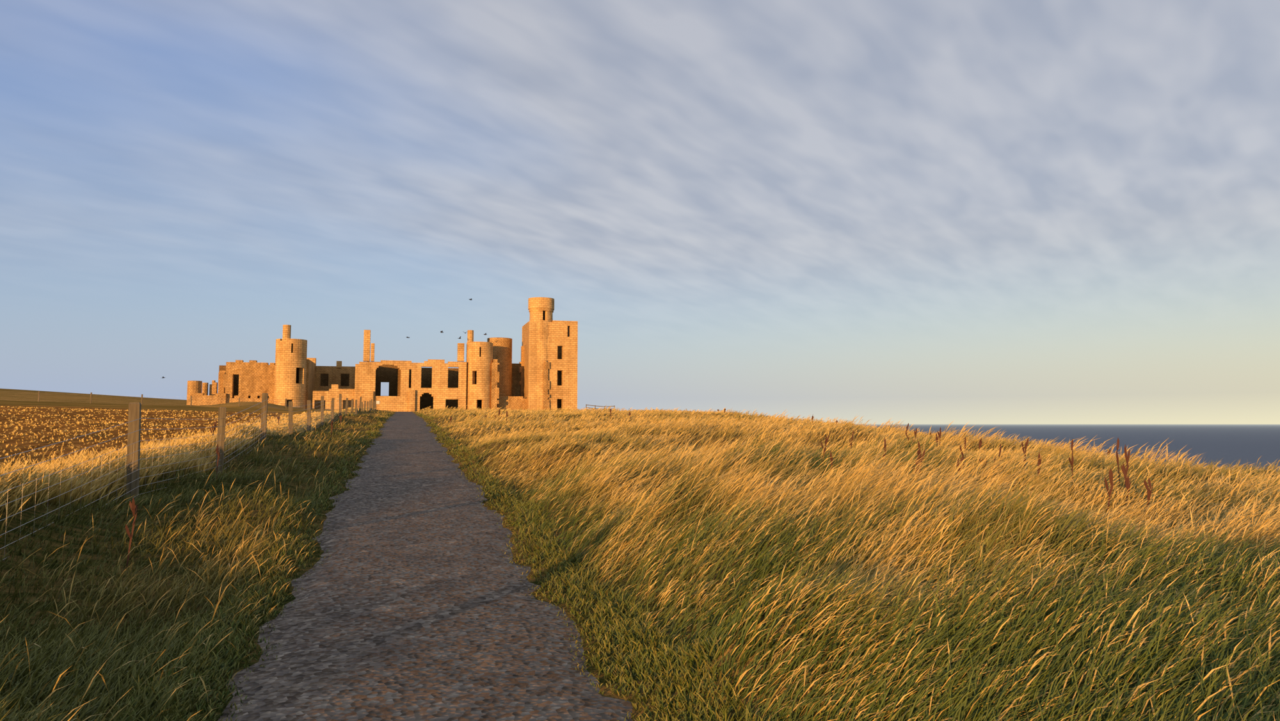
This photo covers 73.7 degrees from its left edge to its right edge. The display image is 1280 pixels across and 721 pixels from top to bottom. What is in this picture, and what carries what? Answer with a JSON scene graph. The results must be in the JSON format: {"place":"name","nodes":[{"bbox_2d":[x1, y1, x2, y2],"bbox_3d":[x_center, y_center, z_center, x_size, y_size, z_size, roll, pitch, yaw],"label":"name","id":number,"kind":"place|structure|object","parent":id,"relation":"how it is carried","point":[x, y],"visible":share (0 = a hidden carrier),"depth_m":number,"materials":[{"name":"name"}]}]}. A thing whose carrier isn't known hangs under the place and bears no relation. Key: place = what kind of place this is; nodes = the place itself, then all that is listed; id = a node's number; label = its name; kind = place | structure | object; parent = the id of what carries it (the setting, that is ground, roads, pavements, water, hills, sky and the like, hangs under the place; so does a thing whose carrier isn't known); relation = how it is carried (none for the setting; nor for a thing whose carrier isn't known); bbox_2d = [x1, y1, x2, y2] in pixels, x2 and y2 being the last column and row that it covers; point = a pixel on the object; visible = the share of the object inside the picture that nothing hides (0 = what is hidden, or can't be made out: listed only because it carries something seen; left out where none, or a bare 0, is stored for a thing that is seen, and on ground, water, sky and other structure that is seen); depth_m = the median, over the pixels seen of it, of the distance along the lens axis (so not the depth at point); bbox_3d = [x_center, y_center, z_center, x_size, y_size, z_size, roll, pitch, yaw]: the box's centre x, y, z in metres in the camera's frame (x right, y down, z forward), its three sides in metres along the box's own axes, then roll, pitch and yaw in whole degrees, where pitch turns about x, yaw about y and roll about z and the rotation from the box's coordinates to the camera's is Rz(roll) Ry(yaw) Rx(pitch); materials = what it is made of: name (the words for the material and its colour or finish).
{"place":"outdoors","nodes":[
{"label":"outdoors","id":0,"kind":"place"},
{"bbox_2d":[217,369,225,392],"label":"broken wall end","id":1,"kind":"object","parent":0,"point":[221,389],"depth_m":121.95,"materials":[{"name":"beige stone"}]},
{"bbox_2d":[218,365,268,398],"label":"wall","id":2,"kind":"structure","parent":0,"point":[235,383],"depth_m":127.55,"materials":[{"name":"beige stone"}]},
{"bbox_2d":[306,357,316,367],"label":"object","id":3,"kind":"object","parent":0,"point":[313,360],"visible":0.47,"depth_m":132.24,"materials":[{"name":"beige brick"}]},
{"bbox_2d":[314,365,355,409],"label":"castle wall","id":4,"kind":"structure","parent":0,"point":[335,372],"depth_m":133.23,"materials":[{"name":"brown stone"}]},
{"bbox_2d":[336,360,341,367],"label":"castle chimney","id":5,"kind":"object","parent":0,"point":[338,363],"visible":1,"depth_m":133.39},
{"bbox_2d":[217,411,632,720],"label":"gravel path","id":6,"kind":"structure","parent":0,"point":[413,601],"depth_m":5.86,"materials":[{"name":"grey gravel"}]},
{"bbox_2d":[522,321,529,408],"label":"wall","id":7,"kind":"structure","parent":0,"point":[525,335],"depth_m":134.01,"materials":[{"name":"brown stone"}]},
{"bbox_2d":[521,326,561,410],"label":"windows","id":8,"kind":"structure","parent":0,"point":[559,372],"depth_m":139.33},
{"bbox_2d":[567,326,568,336],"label":"castle tower","id":9,"kind":"structure","parent":0,"point":[568,331],"depth_m":135.66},
{"bbox_2d":[0,388,1279,720],"bbox_3d":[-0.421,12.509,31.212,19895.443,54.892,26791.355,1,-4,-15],"label":"ground","id":10,"kind":"structure","parent":0,"point":[61,402],"depth_m":9.24,"materials":[{"name":"plant"}]},
{"bbox_2d":[0,405,299,469],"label":"stubble grass","id":11,"kind":"structure","parent":10,"relation":"on","point":[61,432],"depth_m":30.55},
{"bbox_2d":[0,406,372,536],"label":"field margin grass","id":12,"kind":"structure","parent":10,"relation":"on","point":[13,479],"depth_m":12.18,"materials":[{"name":"beige plant"}]},
{"bbox_2d":[0,391,376,561],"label":"stock fence","id":13,"kind":"object","parent":10,"relation":"on","point":[133,445],"visible":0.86,"depth_m":14.96,"materials":[{"name":"brown wood"}]},
{"bbox_2d":[186,380,202,399],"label":"castle tower","id":14,"kind":"structure","parent":10,"relation":"on","point":[194,386],"depth_m":119.84,"materials":[{"name":"beige stone"}]},
{"bbox_2d":[0,407,394,720],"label":"verge grass","id":15,"kind":"structure","parent":10,"relation":"on","point":[18,662],"depth_m":6.99,"materials":[{"name":"green plant"}]},
{"bbox_2d":[202,382,208,394],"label":"stub","id":16,"kind":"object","parent":10,"relation":"on","point":[205,388],"depth_m":123.39,"materials":[{"name":"beige stone"}]},
{"bbox_2d":[186,392,226,405],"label":"low stone wall","id":17,"kind":"structure","parent":10,"relation":"on","point":[207,399],"depth_m":119.99,"materials":[{"name":"beige stone"}]},
{"bbox_2d":[209,380,217,395],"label":"ruined wall stub","id":18,"kind":"object","parent":10,"relation":"on","point":[213,388],"visible":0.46,"depth_m":122.17,"materials":[{"name":"beige stone"}]},
{"bbox_2d":[222,359,275,403],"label":"ruined wall","id":19,"kind":"structure","parent":10,"relation":"on","point":[256,379],"depth_m":122.17,"materials":[{"name":"beige stone"}]},
{"bbox_2d":[273,338,307,408],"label":"round tower","id":20,"kind":"structure","parent":10,"relation":"on","point":[290,370],"depth_m":120.77,"materials":[{"name":"beige stone"}]},
{"bbox_2d":[282,324,291,338],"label":"chimney","id":21,"kind":"object","parent":20,"relation":"on","point":[287,329],"visible":0.9,"depth_m":122.64,"materials":[{"name":"beige brick"}]},
{"bbox_2d":[305,359,314,408],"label":"wall","id":22,"kind":"structure","parent":10,"relation":"on","point":[310,377],"depth_m":125.89,"materials":[{"name":"beige stone"}]},
{"bbox_2d":[312,384,354,409],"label":"castle wall","id":23,"kind":"structure","parent":10,"relation":"on","point":[335,391],"depth_m":123.24,"materials":[{"name":"beige stone"}]},
{"bbox_2d":[361,391,373,407],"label":"castle pier","id":24,"kind":"structure","parent":10,"relation":"on","point":[367,396],"depth_m":123.44,"materials":[{"name":"beige stone"}]},
{"bbox_2d":[375,369,376,395],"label":"archway side","id":25,"kind":"object","parent":10,"relation":"on","point":[376,383],"visible":0.16,"depth_m":130.99,"materials":[{"name":"beige stone"}]},
{"bbox_2d":[376,364,411,396],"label":"wall","id":26,"kind":"structure","parent":10,"relation":"on","point":[387,373],"depth_m":133.52,"materials":[{"name":"beige stone"}]},
{"bbox_2d":[397,368,400,396],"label":"archway side","id":27,"kind":"object","parent":10,"relation":"on","point":[399,389],"visible":0.3,"depth_m":126.12,"materials":[{"name":"beige stone"}]},
{"bbox_2d":[354,359,466,411],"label":"castle facade wall","id":28,"kind":"structure","parent":10,"relation":"on","point":[440,391],"depth_m":125.74,"materials":[{"name":"beige stone"}]},
{"bbox_2d":[362,329,370,361],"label":"chimney","id":29,"kind":"object","parent":28,"relation":"on","point":[367,340],"visible":1,"depth_m":124.47,"materials":[{"name":"beige brick"}]},
{"bbox_2d":[370,343,374,361],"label":"chimney","id":30,"kind":"object","parent":28,"relation":"on","point":[372,352],"visible":1,"depth_m":124.71,"materials":[{"name":"brown stone"}]},
{"bbox_2d":[320,367,458,410],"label":"windows","id":31,"kind":"structure","parent":28,"relation":"in","point":[426,400],"depth_m":139.38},
{"bbox_2d":[456,343,464,361],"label":"chimney","id":32,"kind":"object","parent":28,"relation":"on","point":[460,354],"visible":1,"depth_m":128.21,"materials":[{"name":"beige stone"}]},
{"bbox_2d":[408,389,415,411],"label":"buttress","id":33,"kind":"structure","parent":10,"relation":"on","point":[411,405],"depth_m":125.08,"materials":[{"name":"beige stone"}]},
{"bbox_2d":[106,412,783,720],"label":"path edge grass","id":34,"kind":"structure","parent":10,"relation":"on","point":[618,629],"depth_m":5.44,"materials":[{"name":"green plant"}]},
{"bbox_2d":[465,341,492,410],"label":"round tower","id":35,"kind":"structure","parent":10,"relation":"on","point":[479,358],"depth_m":127.97,"materials":[{"name":"beige stone"}]},
{"bbox_2d":[467,329,473,341],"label":"chimney","id":36,"kind":"object","parent":35,"relation":"on","point":[470,335],"visible":0.88,"depth_m":130.05,"materials":[{"name":"beige brick"}]},
{"bbox_2d":[490,359,499,410],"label":"broken wall edge","id":37,"kind":"object","parent":10,"relation":"on","point":[495,393],"visible":0.78,"depth_m":128.53,"materials":[{"name":"beige stone"}]},
{"bbox_2d":[487,337,511,396],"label":"round tower","id":38,"kind":"structure","parent":10,"relation":"on","point":[502,351],"depth_m":133.66,"materials":[{"name":"beige stone"}]},
{"bbox_2d":[497,396,527,410],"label":"castle wall","id":39,"kind":"structure","parent":10,"relation":"on","point":[513,402],"depth_m":130.93,"materials":[{"name":"brown stone"}]},
{"bbox_2d":[511,362,520,396],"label":"castle wall","id":40,"kind":"structure","parent":10,"relation":"on","point":[515,384],"depth_m":138.80,"materials":[{"name":"beige stone"}]},
{"bbox_2d":[519,345,524,398],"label":"broken wall","id":41,"kind":"structure","parent":10,"relation":"on","point":[521,370],"depth_m":136.20,"materials":[{"name":"beige stone"}]},
{"bbox_2d":[529,310,552,410],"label":"castle turret","id":42,"kind":"object","parent":10,"relation":"on","point":[543,319],"visible":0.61,"depth_m":131.19,"materials":[{"name":"beige stone"}]},
{"bbox_2d":[528,296,554,310],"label":"turret top","id":43,"kind":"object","parent":42,"relation":"attached to","point":[541,302],"depth_m":131.59,"materials":[{"name":"beige stone"}]},
{"bbox_2d":[528,307,553,312],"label":"turret corbel ring","id":44,"kind":"object","parent":42,"relation":"attached to","point":[541,309],"visible":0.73,"depth_m":131.60,"materials":[{"name":"beige stone"}]},
{"bbox_2d":[528,320,577,410],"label":"castle tower","id":45,"kind":"structure","parent":10,"relation":"on","point":[566,392],"depth_m":131.74,"materials":[{"name":"beige brick"}]},
{"bbox_2d":[542,360,549,410],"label":"broken wall edge","id":46,"kind":"object","parent":45,"relation":"attached to","point":[546,400],"visible":0.79,"depth_m":130.61,"materials":[{"name":"beige stone"}]},
{"bbox_2d":[585,403,615,409],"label":"rail fence","id":47,"kind":"object","parent":10,"relation":"on","point":[595,406],"visible":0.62,"depth_m":129.71,"materials":[{"name":"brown wood"}]},
{"bbox_2d":[125,408,1153,569],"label":"dock weeds","id":48,"kind":"object","parent":10,"relation":"on","point":[134,508],"visible":0.62,"depth_m":9.92,"materials":[{"name":"brown plant"}]},
{"bbox_2d":[412,403,1279,720],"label":"meadow grass leaves","id":49,"kind":"object","parent":10,"relation":"on","point":[1210,683],"visible":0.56,"depth_m":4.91,"materials":[{"name":"plant"}]},
{"bbox_2d":[0,0,1279,424],"label":"sky","id":50,"kind":"structure","parent":0,"point":[914,212],"materials":[{"name":"blue"}]},
{"bbox_2d":[855,424,1279,474],"bbox_3d":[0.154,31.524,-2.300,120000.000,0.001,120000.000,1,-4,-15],"label":"sea","id":51,"kind":"structure","parent":0,"point":[1245,443],"depth_m":1973.30,"materials":[{"name":"blue liquid"}]}
]}

